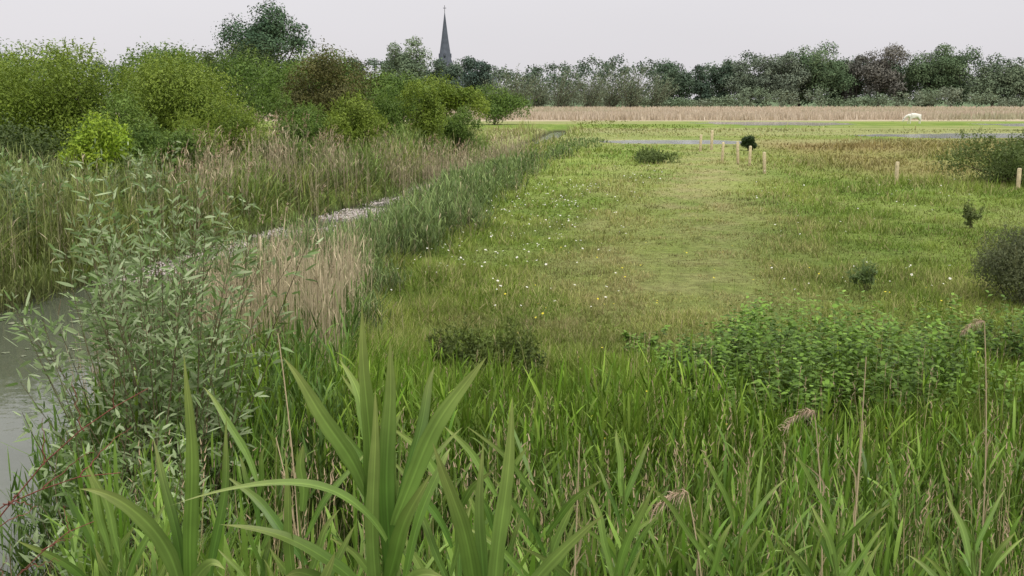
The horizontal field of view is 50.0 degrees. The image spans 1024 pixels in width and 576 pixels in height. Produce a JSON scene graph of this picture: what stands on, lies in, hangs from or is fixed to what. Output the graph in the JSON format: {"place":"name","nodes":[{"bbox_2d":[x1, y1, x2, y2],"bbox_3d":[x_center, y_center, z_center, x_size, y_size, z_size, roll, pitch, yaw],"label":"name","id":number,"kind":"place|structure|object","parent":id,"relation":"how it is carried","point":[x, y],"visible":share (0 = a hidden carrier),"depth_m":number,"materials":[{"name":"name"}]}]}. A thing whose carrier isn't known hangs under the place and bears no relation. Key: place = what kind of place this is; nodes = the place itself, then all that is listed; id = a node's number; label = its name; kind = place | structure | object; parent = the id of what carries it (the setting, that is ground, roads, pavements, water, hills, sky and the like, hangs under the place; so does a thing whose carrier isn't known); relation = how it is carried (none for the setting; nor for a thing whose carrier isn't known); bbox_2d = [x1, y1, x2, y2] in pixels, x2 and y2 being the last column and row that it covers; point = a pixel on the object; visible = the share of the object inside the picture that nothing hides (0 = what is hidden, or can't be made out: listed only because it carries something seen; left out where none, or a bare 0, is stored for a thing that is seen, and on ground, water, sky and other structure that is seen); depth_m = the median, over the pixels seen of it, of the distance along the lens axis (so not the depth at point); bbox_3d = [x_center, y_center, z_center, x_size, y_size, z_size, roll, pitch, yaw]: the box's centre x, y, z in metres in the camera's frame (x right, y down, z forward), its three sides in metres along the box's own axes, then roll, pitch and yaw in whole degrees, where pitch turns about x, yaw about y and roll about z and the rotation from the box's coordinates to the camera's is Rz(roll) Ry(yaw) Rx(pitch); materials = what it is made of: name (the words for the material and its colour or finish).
{"place":"outdoors","nodes":[
{"label":"outdoors","id":0,"kind":"place"},
{"bbox_2d":[0,132,564,575],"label":"ditch water","id":1,"kind":"structure","parent":0,"point":[12,424],"depth_m":16.19,"materials":[{"name":"liquid"}]},
{"bbox_2d":[0,271,152,365],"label":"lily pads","id":2,"kind":"object","parent":1,"relation":"on","point":[56,324],"visible":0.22,"depth_m":18.27,"materials":[{"name":"green plant"}]},
{"bbox_2d":[92,178,437,284],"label":"water crowfoot flowers","id":3,"kind":"object","parent":1,"relation":"on","point":[347,211],"visible":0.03,"depth_m":37.46,"materials":[{"name":"white plant"}]},
{"bbox_2d":[438,5,497,104],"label":"church","id":4,"kind":"structure","parent":0,"point":[445,53],"depth_m":584.45,"materials":[{"name":"stone"}]},
{"bbox_2d":[0,99,1023,575],"bbox_3d":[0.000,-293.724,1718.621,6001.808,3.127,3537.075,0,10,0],"label":"ground","id":5,"kind":"structure","parent":0,"point":[724,185],"depth_m":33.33,"materials":[{"name":"plant"}]},
{"bbox_2d":[0,54,41,139],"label":"willow bush","id":6,"kind":"object","parent":5,"relation":"on","point":[14,86],"visible":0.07,"depth_m":45.23,"materials":[{"name":"green plant"}]},
{"bbox_2d":[0,155,53,206],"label":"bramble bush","id":7,"kind":"object","parent":5,"relation":"on","point":[15,175],"visible":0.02,"depth_m":29.36,"materials":[{"name":"green plant"}]},
{"bbox_2d":[0,111,76,179],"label":"bramble bush","id":8,"kind":"object","parent":5,"relation":"on","point":[35,145],"visible":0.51,"depth_m":32.98,"materials":[{"name":"green plant"}]},
{"bbox_2d":[0,147,82,252],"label":"willow sapling","id":9,"kind":"object","parent":5,"relation":"on","point":[10,178],"visible":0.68,"depth_m":23.62,"materials":[{"name":"green plant"}]},
{"bbox_2d":[0,37,96,136],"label":"willow bush","id":10,"kind":"object","parent":5,"relation":"on","point":[17,42],"visible":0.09,"depth_m":87.68,"materials":[{"name":"green plant"}]},
{"bbox_2d":[0,517,111,575],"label":"willow sapling","id":11,"kind":"object","parent":5,"relation":"on","point":[60,530],"visible":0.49,"depth_m":5.50,"materials":[{"name":"green plant"}]},
{"bbox_2d":[0,375,147,575],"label":"red twig shrub","id":12,"kind":"object","parent":5,"relation":"on","point":[9,503],"visible":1,"depth_m":2.66,"materials":[{"name":"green plant"}]},
{"bbox_2d":[0,36,167,182],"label":"willow bush","id":13,"kind":"object","parent":5,"relation":"on","point":[63,103],"visible":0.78,"depth_m":42.10,"materials":[{"name":"green plant"}]},
{"bbox_2d":[54,106,134,198],"bbox_3d":[-11.476,-3.321,30.465,2.213,3.407,2.043,0,10,0],"label":"elder bush","id":14,"kind":"object","parent":5,"relation":"on","point":[87,138],"visible":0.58,"depth_m":29.91,"materials":[{"name":"green plant"}]},
{"bbox_2d":[55,88,165,181],"bbox_3d":[-13.428,-4.824,37.388,3.946,3.954,4.649,0,10,0],"label":"willow bush","id":15,"kind":"object","parent":5,"relation":"on","point":[140,132],"visible":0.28,"depth_m":37.08,"materials":[{"name":"green plant"}]},
{"bbox_2d":[7,408,263,575],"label":"willow sapling","id":16,"kind":"object","parent":5,"relation":"on","point":[182,447],"visible":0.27,"depth_m":6.97,"materials":[{"name":"green plant"}]},
{"bbox_2d":[91,139,181,220],"bbox_3d":[-9.931,-2.675,28.829,2.338,2.528,2.298,6,11,31],"label":"willow sapling","id":17,"kind":"object","parent":5,"relation":"on","point":[138,164],"visible":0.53,"depth_m":28.86,"materials":[{"name":"green plant"}]},
{"bbox_2d":[2,224,303,556],"bbox_3d":[-2.566,0.837,8.343,2.170,2.700,2.458,0,10,0],"label":"willow sapling","id":18,"kind":"object","parent":5,"relation":"on","point":[163,404],"visible":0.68,"depth_m":8.13,"materials":[{"name":"green plant"}]},
{"bbox_2d":[53,168,261,379],"bbox_3d":[-3.693,0.157,11.558,2.039,2.828,2.632,-8,13,-40],"label":"willow sapling","id":19,"kind":"object","parent":5,"relation":"on","point":[187,241],"visible":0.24,"depth_m":11.58,"materials":[{"name":"green plant"}]},
{"bbox_2d":[0,161,323,463],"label":"willow sapling","id":20,"kind":"object","parent":5,"relation":"on","point":[165,315],"visible":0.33,"depth_m":9.70,"materials":[{"name":"green plant"}]},
{"bbox_2d":[103,49,256,171],"bbox_3d":[-14.933,-7.855,49.758,6.847,5.830,8.077,-6,11,-30],"label":"willow bush","id":21,"kind":"object","parent":5,"relation":"on","point":[170,88],"visible":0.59,"depth_m":47.68,"materials":[{"name":"green plant"}]},
{"bbox_2d":[84,36,277,153],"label":"hawthorn bush","id":22,"kind":"object","parent":5,"relation":"on","point":[232,69],"visible":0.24,"depth_m":66.68,"materials":[{"name":"green plant"}]},
{"bbox_2d":[144,119,221,188],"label":"willow bush","id":23,"kind":"object","parent":5,"relation":"on","point":[182,135],"visible":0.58,"depth_m":35.26,"materials":[{"name":"green plant"}]},
{"bbox_2d":[0,184,377,575],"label":"dry reed stand","id":24,"kind":"object","parent":5,"relation":"on","point":[319,298],"visible":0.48,"depth_m":11.36,"materials":[{"name":"beige plant"}]},
{"bbox_2d":[165,92,278,171],"bbox_3d":[-11.035,-5.485,41.455,4.570,3.881,4.449,0,10,0],"label":"willow bush","id":25,"kind":"object","parent":5,"relation":"on","point":[245,121],"visible":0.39,"depth_m":41.22,"materials":[{"name":"green plant"}]},
{"bbox_2d":[175,38,285,126],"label":"hawthorn bush","id":26,"kind":"object","parent":5,"relation":"on","point":[208,58],"visible":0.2,"depth_m":121.49,"materials":[{"name":"green plant"}]},
{"bbox_2d":[212,0,316,74],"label":"oak tree","id":27,"kind":"object","parent":5,"relation":"on","point":[265,33],"visible":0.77,"depth_m":239.97,"materials":[{"name":"green plant"}]},
{"bbox_2d":[0,111,554,315],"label":"bank reeds","id":28,"kind":"object","parent":5,"relation":"on","point":[259,166],"visible":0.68,"depth_m":32.56,"materials":[{"name":"green plant"}]},
{"bbox_2d":[235,88,331,166],"bbox_3d":[-9.565,-6.313,45.690,4.241,4.062,4.043,0,10,0],"label":"willow bush","id":29,"kind":"object","parent":5,"relation":"on","point":[311,126],"visible":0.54,"depth_m":45.38,"materials":[{"name":"green plant"}]},
{"bbox_2d":[251,128,316,173],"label":"willow bush","id":30,"kind":"object","parent":5,"relation":"on","point":[297,147],"visible":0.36,"depth_m":40.85,"materials":[{"name":"green plant"}]},
{"bbox_2d":[277,333,310,568],"bbox_3d":[-0.798,0.960,4.124,0.109,1.616,0.008,0,10,0],"label":"dry reed stalk","id":31,"kind":"object","parent":5,"relation":"on","point":[291,444],"visible":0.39,"depth_m":4.05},
{"bbox_2d":[276,438,315,569],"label":"dry reed stalk","id":32,"kind":"object","parent":5,"relation":"on","point":[291,497],"visible":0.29,"depth_m":3.15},
{"bbox_2d":[239,49,355,144],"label":"hawthorn bush","id":33,"kind":"object","parent":5,"relation":"on","point":[278,78],"visible":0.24,"depth_m":77.09,"materials":[{"name":"green plant"}]},
{"bbox_2d":[279,44,368,110],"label":"hawthorn bush","id":34,"kind":"object","parent":5,"relation":"on","point":[349,66],"visible":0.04,"depth_m":117.92,"materials":[{"name":"green plant"}]},
{"bbox_2d":[274,35,387,159],"bbox_3d":[-10.104,-10.004,58.964,5.788,6.868,6.139,4,11,23],"label":"hawthorn bush","id":35,"kind":"object","parent":5,"relation":"on","point":[318,71],"visible":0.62,"depth_m":58.04,"materials":[{"name":"green plant"}]},
{"bbox_2d":[319,89,391,155],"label":"willow bush","id":36,"kind":"object","parent":5,"relation":"on","point":[365,119],"visible":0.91,"depth_m":49.71,"materials":[{"name":"green plant"}]},
{"bbox_2d":[345,57,366,76],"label":"elm tree","id":37,"kind":"object","parent":5,"relation":"on","point":[361,65],"visible":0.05,"depth_m":333.08,"materials":[{"name":"green plant"}]},
{"bbox_2d":[152,137,610,342],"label":"ditch bank reeds","id":38,"kind":"object","parent":5,"relation":"on","point":[450,195],"visible":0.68,"depth_m":25.41,"materials":[{"name":"green plant"}]},
{"bbox_2d":[363,82,423,137],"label":"willow bush","id":39,"kind":"object","parent":5,"relation":"on","point":[389,114],"visible":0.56,"depth_m":64.80,"materials":[{"name":"green plant"}]},
{"bbox_2d":[351,66,437,131],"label":"hawthorn bush","id":40,"kind":"object","parent":5,"relation":"on","point":[382,79],"visible":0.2,"depth_m":101.72,"materials":[{"name":"green plant"}]},
{"bbox_2d":[381,34,432,83],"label":"ash tree","id":41,"kind":"object","parent":5,"relation":"on","point":[405,61],"visible":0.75,"depth_m":340.38,"materials":[{"name":"green plant"}]},
{"bbox_2d":[395,77,451,150],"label":"alder bush","id":42,"kind":"object","parent":5,"relation":"on","point":[420,117],"visible":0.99,"depth_m":60.84,"materials":[{"name":"green plant"}]},
{"bbox_2d":[425,61,450,86],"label":"ash tree","id":43,"kind":"object","parent":5,"relation":"on","point":[438,66],"visible":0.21,"depth_m":363.76,"materials":[{"name":"green plant"}]},
{"bbox_2d":[440,64,463,89],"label":"elm tree","id":44,"kind":"object","parent":5,"relation":"on","point":[453,72],"visible":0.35,"depth_m":375.19,"materials":[{"name":"green plant"}]},
{"bbox_2d":[419,69,493,120],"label":"willow bush","id":45,"kind":"object","parent":5,"relation":"on","point":[447,92],"visible":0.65,"depth_m":122.58,"materials":[{"name":"green plant"}]},
{"bbox_2d":[434,104,484,158],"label":"willow bush","id":46,"kind":"object","parent":5,"relation":"on","point":[455,124],"visible":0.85,"depth_m":67.14,"materials":[{"name":"green plant"}]},
{"bbox_2d":[460,55,493,96],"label":"maple tree","id":47,"kind":"object","parent":5,"relation":"on","point":[474,79],"visible":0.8,"depth_m":351.56,"materials":[{"name":"green plant"}]},
{"bbox_2d":[425,315,546,381],"bbox_3d":[-0.397,0.815,13.743,1.657,1.012,1.168,0,10,0],"label":"bramble bush","id":48,"kind":"object","parent":5,"relation":"on","point":[474,345],"visible":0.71,"depth_m":13.61,"materials":[{"name":"green plant"}]},
{"bbox_2d":[482,75,513,99],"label":"willow tree","id":49,"kind":"object","parent":5,"relation":"on","point":[494,86],"visible":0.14,"depth_m":339.11,"materials":[{"name":"green plant"}]},
{"bbox_2d":[470,80,536,124],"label":"willow bush","id":50,"kind":"object","parent":5,"relation":"on","point":[501,105],"visible":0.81,"depth_m":147.16,"materials":[{"name":"green plant"}]},
{"bbox_2d":[0,45,1023,107],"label":"distant tree line","id":51,"kind":"object","parent":5,"relation":"on","point":[872,101],"visible":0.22,"depth_m":380.83,"materials":[{"name":"green plant"}]},
{"bbox_2d":[13,306,1023,575],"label":"tall bank grass","id":52,"kind":"structure","parent":5,"relation":"on","point":[753,426],"depth_m":9.17,"materials":[{"name":"plant"}]},
{"bbox_2d":[18,306,1023,575],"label":"foreground reed plant","id":53,"kind":"object","parent":5,"relation":"on","point":[388,508],"visible":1,"depth_m":2.22,"materials":[{"name":"green plant"}]},
{"bbox_2d":[501,63,555,107],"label":"willow tree","id":54,"kind":"object","parent":5,"relation":"on","point":[521,91],"visible":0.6,"depth_m":335.74,"materials":[{"name":"green plant"}]},
{"bbox_2d":[41,396,1023,575],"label":"reed bed","id":55,"kind":"object","parent":5,"relation":"on","point":[676,564],"visible":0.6,"depth_m":6.82,"materials":[{"name":"green plant"}]},
{"bbox_2d":[528,79,557,106],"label":"willow tree","id":56,"kind":"object","parent":5,"relation":"on","point":[540,101],"visible":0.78,"depth_m":344.09,"materials":[{"name":"green plant"}]},
{"bbox_2d":[547,66,586,107],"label":"willow tree","id":57,"kind":"object","parent":5,"relation":"on","point":[561,99],"visible":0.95,"depth_m":338.17,"materials":[{"name":"green plant"}]},
{"bbox_2d":[570,433,590,575],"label":"dry reed stalk","id":58,"kind":"object","parent":5,"relation":"on","point":[576,558],"visible":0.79,"depth_m":3.38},
{"bbox_2d":[574,67,613,107],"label":"willow tree","id":59,"kind":"object","parent":5,"relation":"on","point":[591,92],"visible":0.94,"depth_m":337.75,"materials":[{"name":"green plant"}]},
{"bbox_2d":[597,57,650,106],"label":"willow tree","id":60,"kind":"object","parent":5,"relation":"on","point":[613,100],"visible":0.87,"depth_m":342.13,"materials":[{"name":"green plant"}]},
{"bbox_2d":[241,105,1023,120],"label":"reed bed","id":61,"kind":"object","parent":5,"relation":"on","point":[849,112],"visible":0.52,"depth_m":189.89,"materials":[{"name":"plant"}]},
{"bbox_2d":[615,65,671,107],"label":"willow tree","id":62,"kind":"object","parent":5,"relation":"on","point":[633,98],"visible":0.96,"depth_m":339.68,"materials":[{"name":"green plant"}]},
{"bbox_2d":[629,146,681,163],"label":"bramble bush","id":63,"kind":"object","parent":5,"relation":"on","point":[653,156],"visible":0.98,"depth_m":60.41,"materials":[{"name":"green plant"}]},
{"bbox_2d":[640,69,678,106],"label":"willow tree","id":64,"kind":"object","parent":5,"relation":"on","point":[657,97],"visible":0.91,"depth_m":344.31,"materials":[{"name":"green plant"}]},
{"bbox_2d":[391,165,950,310],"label":"daisy flowers","id":65,"kind":"object","parent":5,"relation":"on","point":[591,236],"visible":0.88,"depth_m":27.20,"materials":[{"name":"white plant"}]},
{"bbox_2d":[649,489,701,575],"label":"dry reed stalk","id":66,"kind":"object","parent":5,"relation":"on","point":[662,507],"visible":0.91,"depth_m":3.57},
{"bbox_2d":[655,58,696,106],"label":"elm tree","id":67,"kind":"object","parent":5,"relation":"on","point":[683,81],"visible":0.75,"depth_m":379.44,"materials":[{"name":"green plant"}]},
{"bbox_2d":[689,64,711,104],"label":"elm tree","id":68,"kind":"object","parent":5,"relation":"on","point":[702,90],"visible":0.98,"depth_m":371.84,"materials":[{"name":"green plant"}]},
{"bbox_2d":[710,130,713,149],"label":"fence post","id":69,"kind":"object","parent":5,"relation":"on","point":[711,140],"visible":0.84,"depth_m":75.32,"materials":[{"name":"brown wood"}]},
{"bbox_2d":[706,63,734,105],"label":"elm tree","id":70,"kind":"object","parent":5,"relation":"on","point":[715,77],"visible":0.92,"depth_m":375.89,"materials":[{"name":"green plant"}]},
{"bbox_2d":[736,142,738,163],"bbox_3d":[12.068,-7.092,58.662,0.194,1.456,0.157,0,10,0],"label":"fence post","id":71,"kind":"object","parent":5,"relation":"on","point":[737,150],"visible":0.84,"depth_m":58.59,"materials":[{"name":"brown wood"}]},
{"bbox_2d":[717,55,775,106],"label":"lime tree","id":72,"kind":"object","parent":5,"relation":"on","point":[745,79],"visible":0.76,"depth_m":374.76,"materials":[{"name":"green plant"}]},
{"bbox_2d":[740,135,757,150],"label":"gorse bush","id":73,"kind":"object","parent":5,"relation":"on","point":[747,141],"visible":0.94,"depth_m":74.13,"materials":[{"name":"green plant"}]},
{"bbox_2d":[504,242,1022,464],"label":"buttercup flowers","id":74,"kind":"object","parent":5,"relation":"on","point":[734,288],"visible":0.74,"depth_m":18.69,"materials":[{"name":"yellow plant"}]},
{"bbox_2d":[763,152,765,173],"bbox_3d":[11.766,-5.712,51.171,0.197,1.256,0.137,0,10,0],"label":"fence post","id":75,"kind":"object","parent":5,"relation":"on","point":[764,162],"visible":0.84,"depth_m":51.09,"materials":[{"name":"brown wood"}]},
{"bbox_2d":[535,119,1021,152],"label":"marsh tussock grass","id":76,"kind":"structure","parent":5,"relation":"on","point":[682,128],"depth_m":92.33,"materials":[{"name":"plant"}]},
{"bbox_2d":[751,53,813,106],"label":"lime tree","id":77,"kind":"object","parent":5,"relation":"on","point":[795,74],"visible":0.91,"depth_m":368.64,"materials":[{"name":"green plant"}]},
{"bbox_2d":[776,48,820,106],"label":"ash tree","id":78,"kind":"object","parent":5,"relation":"on","point":[795,54],"visible":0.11,"depth_m":379.28,"materials":[{"name":"green plant"}]},
{"bbox_2d":[780,408,825,575],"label":"dry reed stalk","id":79,"kind":"object","parent":5,"relation":"on","point":[808,411],"visible":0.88,"depth_m":4.16,"materials":[{"name":"plant"}]},
{"bbox_2d":[621,287,1023,445],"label":"nettle patch","id":80,"kind":"object","parent":5,"relation":"on","point":[751,338],"visible":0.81,"depth_m":12.50,"materials":[{"name":"green plant"}]},
{"bbox_2d":[794,39,859,106],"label":"lime tree","id":81,"kind":"object","parent":5,"relation":"on","point":[833,74],"visible":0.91,"depth_m":370.08,"materials":[{"name":"green plant"}]},
{"bbox_2d":[822,56,863,106],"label":"elm tree","id":82,"kind":"object","parent":5,"relation":"on","point":[839,96],"visible":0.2,"depth_m":383.09,"materials":[{"name":"green plant"}]},
{"bbox_2d":[840,54,871,100],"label":"poplar tree","id":83,"kind":"object","parent":5,"relation":"on","point":[858,60],"visible":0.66,"depth_m":378.13,"materials":[{"name":"green plant"}]},
{"bbox_2d":[846,357,866,561],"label":"dry reed stalk","id":84,"kind":"object","parent":5,"relation":"on","point":[856,495],"visible":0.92,"depth_m":4.39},
{"bbox_2d":[853,421,863,559],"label":"dry reed stalk","id":85,"kind":"object","parent":5,"relation":"on","point":[859,468],"visible":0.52,"depth_m":5.21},
{"bbox_2d":[846,256,878,291],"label":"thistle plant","id":86,"kind":"object","parent":5,"relation":"on","point":[864,275],"visible":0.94,"depth_m":20.15,"materials":[{"name":"green plant"}]},
{"bbox_2d":[852,43,910,105],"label":"poplar tree","id":87,"kind":"object","parent":5,"relation":"on","point":[880,72],"visible":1,"depth_m":370.41,"materials":[{"name":"grey plant"}]},
{"bbox_2d":[894,162,899,184],"bbox_3d":[15.607,-4.527,44.571,0.145,1.206,0.148,0,10,0],"label":"fence post","id":88,"kind":"object","parent":5,"relation":"on","point":[896,169],"visible":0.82,"depth_m":44.48,"materials":[{"name":"brown wood"}]},
{"bbox_2d":[876,62,920,106],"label":"elm tree","id":89,"kind":"object","parent":5,"relation":"on","point":[909,88],"visible":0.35,"depth_m":378.82,"materials":[{"name":"green plant"}]},
{"bbox_2d":[902,113,921,123],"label":"white cow","id":90,"kind":"object","parent":5,"relation":"on","point":[914,115],"visible":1,"depth_m":149.98},
{"bbox_2d":[901,43,978,106],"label":"oak tree","id":91,"kind":"object","parent":5,"relation":"on","point":[942,63],"visible":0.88,"depth_m":372.73,"materials":[{"name":"green plant"}]},
{"bbox_2d":[914,42,983,106],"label":"oak tree","id":92,"kind":"object","parent":5,"relation":"on","point":[962,85],"visible":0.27,"depth_m":376.91,"materials":[{"name":"green plant"}]},
{"bbox_2d":[962,198,985,227],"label":"dock plant","id":93,"kind":"object","parent":5,"relation":"on","point":[968,215],"visible":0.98,"depth_m":30.01,"materials":[{"name":"green plant"}]},
{"bbox_2d":[926,125,1023,184],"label":"bramble bush","id":94,"kind":"object","parent":5,"relation":"on","point":[1005,163],"visible":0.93,"depth_m":45.92,"materials":[{"name":"green plant"}]},
{"bbox_2d":[959,318,990,575],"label":"dry reed stalk","id":95,"kind":"object","parent":5,"relation":"on","point":[986,443],"visible":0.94,"depth_m":5.61,"materials":[{"name":"plant"}]},
{"bbox_2d":[960,59,1023,106],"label":"willow tree","id":96,"kind":"object","parent":5,"relation":"on","point":[984,81],"visible":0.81,"depth_m":368.89,"materials":[{"name":"green plant"}]},
{"bbox_2d":[964,217,1023,306],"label":"gorse bush","id":97,"kind":"object","parent":5,"relation":"on","point":[1011,254],"visible":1,"depth_m":18.38,"materials":[{"name":"green plant"}]},
{"bbox_2d":[998,64,1023,106],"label":"willow tree","id":98,"kind":"object","parent":5,"relation":"on","point":[1020,80],"visible":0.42,"depth_m":370.98,"materials":[{"name":"green plant"}]},
{"bbox_2d":[1016,168,1021,189],"bbox_3d":[19.808,-4.137,42.940,0.147,1.106,0.165,0,10,0],"label":"fence post","id":99,"kind":"object","parent":5,"relation":"on","point":[1018,179],"visible":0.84,"depth_m":42.87,"materials":[{"name":"brown wood"}]},
{"bbox_2d":[0,0,1023,98],"label":"sky","id":100,"kind":"structure","parent":0,"point":[690,33],"materials":[{"name":"white"}]},
{"bbox_2d":[599,140,740,143],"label":"marsh pool water","id":101,"kind":"structure","parent":0,"point":[672,141],"depth_m":91.93,"materials":[{"name":"liquid"}]},
{"bbox_2d":[709,122,855,125],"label":"marsh pool water","id":102,"kind":"structure","parent":0,"point":[791,123],"depth_m":157.72,"materials":[{"name":"liquid"}]},
{"bbox_2d":[854,133,1023,137],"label":"marsh pool water","id":103,"kind":"structure","parent":0,"point":[952,135],"depth_m":106.77,"materials":[{"name":"liquid"}]},
{"bbox_2d":[980,123,1023,125],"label":"marsh pool water","id":104,"kind":"structure","parent":0,"point":[1018,124],"depth_m":151.69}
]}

